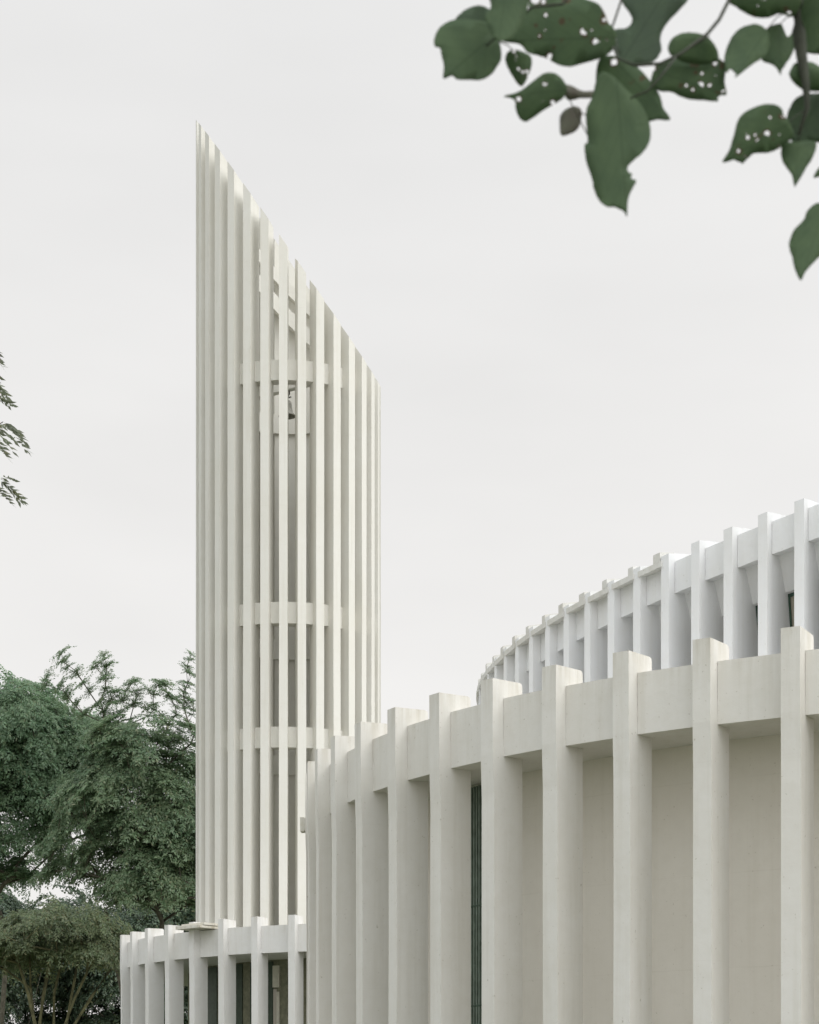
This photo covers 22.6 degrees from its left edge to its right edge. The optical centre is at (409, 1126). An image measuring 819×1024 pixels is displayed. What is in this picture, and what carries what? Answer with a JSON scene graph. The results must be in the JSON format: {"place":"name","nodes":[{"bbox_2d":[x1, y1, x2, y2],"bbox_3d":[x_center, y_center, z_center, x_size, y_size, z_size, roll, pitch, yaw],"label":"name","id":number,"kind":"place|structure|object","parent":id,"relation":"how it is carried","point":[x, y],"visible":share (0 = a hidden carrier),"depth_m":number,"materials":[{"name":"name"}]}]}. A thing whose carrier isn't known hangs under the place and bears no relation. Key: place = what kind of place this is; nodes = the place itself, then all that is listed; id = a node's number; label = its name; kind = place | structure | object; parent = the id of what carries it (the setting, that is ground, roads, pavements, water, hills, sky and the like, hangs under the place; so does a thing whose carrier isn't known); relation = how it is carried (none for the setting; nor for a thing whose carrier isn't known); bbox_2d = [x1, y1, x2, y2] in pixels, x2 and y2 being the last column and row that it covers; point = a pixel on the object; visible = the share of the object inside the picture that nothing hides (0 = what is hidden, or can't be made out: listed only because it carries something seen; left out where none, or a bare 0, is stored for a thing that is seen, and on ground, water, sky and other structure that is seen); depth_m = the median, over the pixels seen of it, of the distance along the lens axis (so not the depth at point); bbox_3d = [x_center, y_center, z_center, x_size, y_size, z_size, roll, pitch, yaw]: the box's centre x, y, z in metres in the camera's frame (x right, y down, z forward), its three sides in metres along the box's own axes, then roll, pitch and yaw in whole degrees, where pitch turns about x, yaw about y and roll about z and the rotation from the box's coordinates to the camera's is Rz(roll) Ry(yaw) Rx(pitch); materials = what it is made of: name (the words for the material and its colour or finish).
{"place":"outdoors","nodes":[
{"label":"outdoors","id":0,"kind":"place"},
{"bbox_2d":[0,0,818,1023],"label":"sky","id":1,"kind":"structure","parent":0,"point":[577,391],"materials":[{"name":"white"}]},
{"bbox_2d":[300,498,818,1023],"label":"church","id":2,"kind":"structure","parent":0,"point":[602,806],"depth_m":27.57,"materials":[{"name":"paint"}]},
{"bbox_2d":[471,785,481,1023],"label":"louvre window","id":3,"kind":"structure","parent":2,"relation":"in","point":[476,792],"depth_m":29.71,"materials":[{"name":"glass"}]},
{"bbox_2d":[756,605,757,630],"bbox_3d":[5.100,-6.513,28.753,0.379,1.715,0.340,0,0,39],"label":"window","id":4,"kind":"structure","parent":2,"relation":"in","point":[757,605],"depth_m":28.74,"materials":[{"name":"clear glass"}]},
{"bbox_2d":[788,592,793,626],"bbox_3d":[5.496,-6.598,28.449,0.379,1.720,0.340,0,0,35],"label":"window","id":5,"kind":"structure","parent":2,"relation":"in","point":[790,596],"depth_m":28.43,"materials":[{"name":"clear glass"}]},
{"label":"ground","id":6,"kind":"structure","parent":0,"visible":0},
{"bbox_2d":[0,352,30,898],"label":"slender tree","id":7,"kind":"object","parent":6,"relation":"on","point":[10,427],"visible":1,"depth_m":26.11,"materials":[{"name":"green plant"}]},
{"bbox_2d":[0,887,41,1023],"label":"dark tree","id":8,"kind":"object","parent":6,"relation":"on","point":[15,992],"visible":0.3,"depth_m":95.35,"materials":[{"name":"green plant"}]},
{"bbox_2d":[0,664,127,1023],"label":"broadleaf tree","id":9,"kind":"object","parent":6,"relation":"on","point":[40,733],"visible":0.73,"depth_m":81.99,"materials":[{"name":"green plant"}]},
{"bbox_2d":[10,878,120,1023],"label":"dark tree","id":10,"kind":"object","parent":6,"relation":"on","point":[60,1009],"visible":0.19,"depth_m":97.67,"materials":[{"name":"green plant"}]},
{"bbox_2d":[0,894,133,1023],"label":"spreading tree","id":11,"kind":"object","parent":6,"relation":"on","point":[44,941],"visible":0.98,"depth_m":71.67,"materials":[{"name":"green plant"}]},
{"bbox_2d":[26,644,195,995],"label":"feathery tree","id":12,"kind":"object","parent":6,"relation":"on","point":[152,829],"visible":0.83,"depth_m":77.58,"materials":[{"name":"green plant"}]},
{"bbox_2d":[38,902,190,1023],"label":"dark tree","id":13,"kind":"object","parent":6,"relation":"on","point":[107,989],"visible":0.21,"depth_m":95.30,"materials":[{"name":"green plant"}]},
{"bbox_2d":[118,906,195,1023],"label":"dark tree","id":14,"kind":"object","parent":6,"relation":"on","point":[187,916],"visible":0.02,"depth_m":98.37,"materials":[{"name":"green plant"}]},
{"bbox_2d":[120,915,306,1023],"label":"chapel","id":15,"kind":"structure","parent":6,"relation":"on","point":[226,971],"depth_m":60.61,"materials":[{"name":"paint"}]},
{"bbox_2d":[208,967,217,1023],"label":"door","id":16,"kind":"structure","parent":15,"relation":"in","point":[213,971],"depth_m":63.39,"materials":[{"name":"green paint"}]},
{"bbox_2d":[236,964,242,1023],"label":"door","id":17,"kind":"structure","parent":15,"relation":"in","point":[239,967],"depth_m":62.20,"materials":[{"name":"green paint"}]},
{"bbox_2d":[250,963,250,1023],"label":"door","id":18,"kind":"structure","parent":15,"relation":"in","point":[250,963],"depth_m":61.82,"materials":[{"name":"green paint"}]},
{"bbox_2d":[268,961,272,1023],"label":"door","id":19,"kind":"structure","parent":15,"relation":"in","point":[270,964],"depth_m":61.26,"materials":[{"name":"green paint"}]},
{"bbox_2d":[273,989,276,1023],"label":"glazed door","id":20,"kind":"structure","parent":15,"relation":"in","point":[274,990],"depth_m":61.17,"materials":[{"name":"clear glass"}]},
{"bbox_2d":[277,992,279,1023],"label":"glazed door leaf","id":21,"kind":"structure","parent":15,"relation":"in","point":[278,993],"depth_m":61.07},
{"bbox_2d":[196,121,380,926],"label":"bell tower","id":22,"kind":"structure","parent":6,"relation":"on","point":[288,598],"depth_m":63.67,"materials":[{"name":"paint"}]},
{"bbox_2d":[278,390,294,419],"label":"bell","id":23,"kind":"object","parent":22,"relation":"hanging from","point":[291,414],"visible":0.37,"depth_m":65.93,"materials":[{"name":"grey metal"}]},
{"bbox_2d":[434,0,818,279],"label":"overhanging tree","id":24,"kind":"object","parent":6,"relation":"on","point":[624,108],"visible":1,"depth_m":3.61,"materials":[{"name":"green plant"}]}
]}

